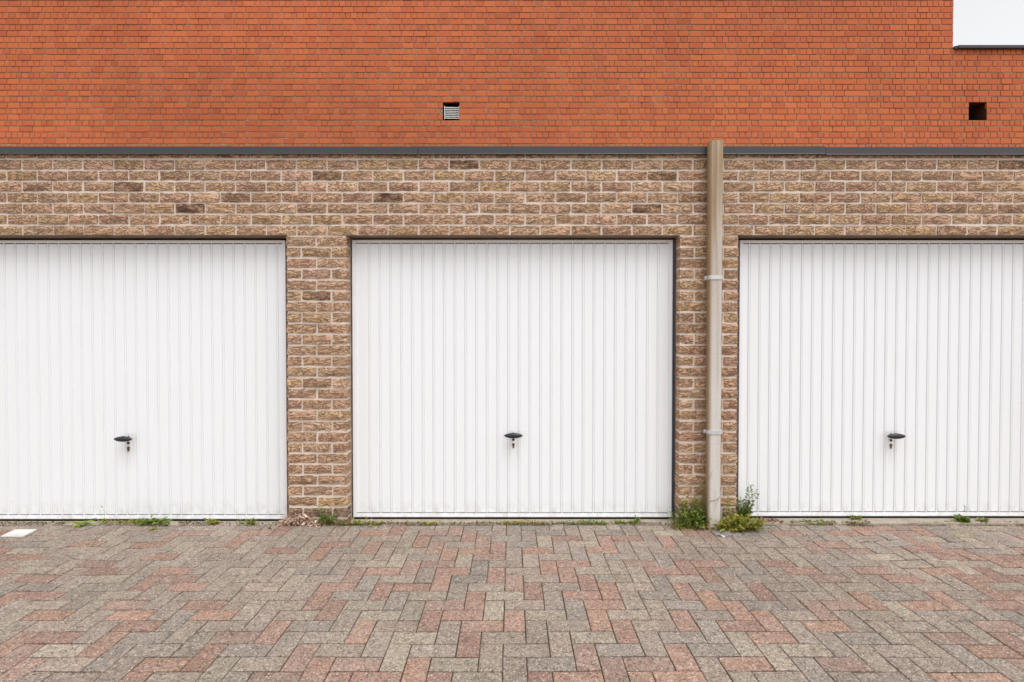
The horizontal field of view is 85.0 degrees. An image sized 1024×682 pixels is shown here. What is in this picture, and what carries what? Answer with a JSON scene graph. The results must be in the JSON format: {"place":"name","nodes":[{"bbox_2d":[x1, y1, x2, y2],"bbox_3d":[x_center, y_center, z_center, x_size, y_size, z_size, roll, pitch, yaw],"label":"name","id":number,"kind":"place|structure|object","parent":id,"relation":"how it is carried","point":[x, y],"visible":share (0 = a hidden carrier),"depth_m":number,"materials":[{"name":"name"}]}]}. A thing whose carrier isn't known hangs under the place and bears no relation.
{"place":"outdoors","nodes":[
{"label":"outdoors","id":0,"kind":"place"},
{"bbox_2d":[0,524,1023,681],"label":"pavement","id":1,"kind":"structure","parent":0,"point":[531,603],"depth_m":2.94,"materials":[{"name":"grey brick"}]},
{"bbox_2d":[1,529,36,536],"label":"loose tile","id":2,"kind":"object","parent":1,"relation":"on","point":[19,532],"visible":1,"depth_m":3.96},
{"bbox_2d":[68,520,94,526],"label":"dandelion weed","id":3,"kind":"object","parent":1,"relation":"on","point":[78,523],"visible":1,"depth_m":4.15,"materials":[{"name":"green plant"}]},
{"bbox_2d":[93,506,110,523],"bbox_3d":[-3.069,1.300,4.181,0.115,0.140,0.074,0,1,0],"label":"stalk weed","id":4,"kind":"object","parent":1,"relation":"on","point":[102,521],"visible":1,"depth_m":4.18,"materials":[{"name":"green plant"}]},
{"bbox_2d":[114,518,134,524],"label":"grass tuft","id":5,"kind":"object","parent":1,"relation":"on","point":[123,522],"visible":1,"depth_m":4.15,"materials":[{"name":"green plant"}]},
{"bbox_2d":[131,515,172,526],"bbox_3d":[-2.664,1.344,4.167,0.338,0.074,0.136,0,1,0],"label":"creeping weed","id":6,"kind":"object","parent":1,"relation":"on","point":[153,521],"visible":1,"depth_m":4.15,"materials":[{"name":"green plant"}]},
{"bbox_2d":[203,517,219,524],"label":"yellow weed","id":7,"kind":"object","parent":1,"relation":"on","point":[211,521],"visible":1,"depth_m":4.16,"materials":[{"name":"green plant"}]},
{"bbox_2d":[236,517,258,524],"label":"weed","id":8,"kind":"object","parent":1,"relation":"on","point":[250,521],"visible":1,"depth_m":4.16,"materials":[{"name":"green plant"}]},
{"bbox_2d":[277,513,320,526],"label":"dry leaves","id":9,"kind":"object","parent":1,"relation":"on","point":[313,521],"visible":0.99,"depth_m":4.13,"materials":[{"name":"brown plant"}]},
{"bbox_2d":[317,496,340,524],"bbox_3d":[-1.374,1.263,4.157,0.215,0.215,0.108,0,1,0],"label":"bushy weed","id":10,"kind":"object","parent":1,"relation":"on","point":[329,519],"visible":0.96,"depth_m":4.14,"materials":[{"name":"green plant"}]},
{"bbox_2d":[334,518,347,525],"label":"grass tuft","id":11,"kind":"object","parent":1,"relation":"on","point":[335,521],"visible":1,"depth_m":4.13,"materials":[{"name":"green plant"}]},
{"bbox_2d":[346,517,383,525],"bbox_3d":[-1.086,1.339,4.146,0.270,0.064,0.123,0,1,23],"label":"trailing weed","id":12,"kind":"object","parent":1,"relation":"on","point":[360,522],"visible":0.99,"depth_m":4.14,"materials":[{"name":"green plant"}]},
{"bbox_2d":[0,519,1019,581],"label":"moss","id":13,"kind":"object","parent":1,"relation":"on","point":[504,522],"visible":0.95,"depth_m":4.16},
{"bbox_2d":[0,524,1023,526],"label":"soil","id":14,"kind":"structure","parent":1,"relation":"on","point":[476,525],"depth_m":4.14,"materials":[{"name":"brown soil"}]},
{"bbox_2d":[614,519,630,523],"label":"weed","id":15,"kind":"object","parent":1,"relation":"on","point":[623,521],"visible":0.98,"depth_m":4.17,"materials":[{"name":"green plant"}]},
{"bbox_2d":[631,514,640,524],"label":"upright weed","id":16,"kind":"object","parent":1,"relation":"on","point":[635,521],"visible":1,"depth_m":4.17,"materials":[{"name":"green plant"}]},
{"bbox_2d":[673,517,691,528],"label":"grass tuft","id":17,"kind":"object","parent":1,"relation":"on","point":[680,524],"visible":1,"depth_m":4.06,"materials":[{"name":"green plant"}]},
{"bbox_2d":[668,482,711,527],"bbox_3d":[1.332,1.202,4.086,0.393,0.346,0.176,0,1,0],"label":"shrubby weed","id":18,"kind":"object","parent":1,"relation":"on","point":[695,518],"visible":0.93,"depth_m":4.09,"materials":[{"name":"green plant"}]},
{"bbox_2d":[699,524,728,530],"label":"fallen leaves","id":19,"kind":"object","parent":1,"relation":"on","point":[705,525],"visible":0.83,"depth_m":4.05,"materials":[{"name":"brown plant"}]},
{"bbox_2d":[712,479,771,530],"bbox_3d":[1.643,1.192,4.041,0.420,0.366,0.188,0,1,0],"label":"ground cover weed","id":20,"kind":"object","parent":1,"relation":"on","point":[735,523],"visible":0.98,"depth_m":4.03,"materials":[{"name":"green plant"}]},
{"bbox_2d":[737,485,761,519],"bbox_3d":[1.756,1.220,4.166,0.228,0.301,0.104,0,1,0],"label":"tall weed","id":21,"kind":"object","parent":1,"relation":"on","point":[745,510],"visible":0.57,"depth_m":4.16,"materials":[{"name":"green plant"}]},
{"bbox_2d":[746,517,763,529],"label":"grass tuft","id":22,"kind":"object","parent":1,"relation":"on","point":[756,523],"visible":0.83,"depth_m":4.02,"materials":[{"name":"green plant"}]},
{"bbox_2d":[807,518,834,525],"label":"mat weed","id":23,"kind":"object","parent":1,"relation":"on","point":[820,522],"visible":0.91,"depth_m":4.16,"materials":[{"name":"green plant"}]},
{"bbox_2d":[0,0,1023,146],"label":"red brick building","id":24,"kind":"structure","parent":0,"point":[361,73],"depth_m":9.36,"materials":[{"name":"brick"}]},
{"bbox_2d":[444,106,459,119],"bbox_3d":[-1.013,-3.845,9.418,0.253,0.224,0.041,0,1,0],"label":"vent grille","id":25,"kind":"object","parent":24,"relation":"attached to","point":[451,113],"visible":1,"depth_m":9.42,"materials":[{"name":"grey metal"}]},
{"bbox_2d":[953,0,1023,46],"label":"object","id":26,"kind":"structure","parent":0,"point":[975,22],"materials":[{"name":"white"}]},
{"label":"ground","id":27,"kind":"structure","parent":0,"visible":0},
{"bbox_2d":[0,146,1023,525],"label":"garage building","id":28,"kind":"structure","parent":27,"relation":"on","point":[446,334],"depth_m":4.25,"materials":[{"name":"brick"}]},
{"bbox_2d":[0,239,288,520],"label":"garage door","id":29,"kind":"structure","parent":28,"relation":"in","point":[140,378],"depth_m":4.26,"materials":[{"name":"white metal"}]},
{"bbox_2d":[352,238,675,518],"bbox_3d":[0.011,0.297,4.247,2.450,2.157,0.137,0,1,0],"label":"garage door","id":30,"kind":"structure","parent":28,"relation":"in","point":[493,378],"depth_m":4.26,"materials":[{"name":"white metal"}]},
{"bbox_2d":[702,140,722,529],"bbox_3d":[1.470,-0.022,4.078,0.135,2.838,0.110,0,1,0],"label":"downpipe","id":31,"kind":"object","parent":28,"relation":"attached to","point":[713,277],"visible":0.98,"depth_m":4.03,"materials":[{"name":"metal"}]},
{"bbox_2d":[751,516,787,524],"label":"leaf litter","id":32,"kind":"object","parent":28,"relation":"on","point":[770,520],"visible":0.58,"depth_m":4.19,"materials":[{"name":"brown plant"}]},
{"bbox_2d":[850,515,867,520],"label":"clump weed","id":33,"kind":"object","parent":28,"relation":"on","point":[856,517],"visible":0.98,"depth_m":4.23,"materials":[{"name":"green plant"}]},
{"bbox_2d":[736,239,1023,517],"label":"garage door","id":34,"kind":"structure","parent":28,"relation":"in","point":[877,378],"depth_m":4.26,"materials":[{"name":"white metal"}]},
{"bbox_2d":[953,505,970,522],"bbox_3d":[3.378,1.301,4.188,0.150,0.139,0.081,0,1,0],"label":"seedling weed","id":35,"kind":"object","parent":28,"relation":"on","point":[960,518],"visible":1,"depth_m":4.18,"materials":[{"name":"green plant"}]},
{"bbox_2d":[974,517,988,521],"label":"seedling weed","id":36,"kind":"object","parent":28,"relation":"on","point":[982,520],"visible":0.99,"depth_m":4.20,"materials":[{"name":"green plant"}]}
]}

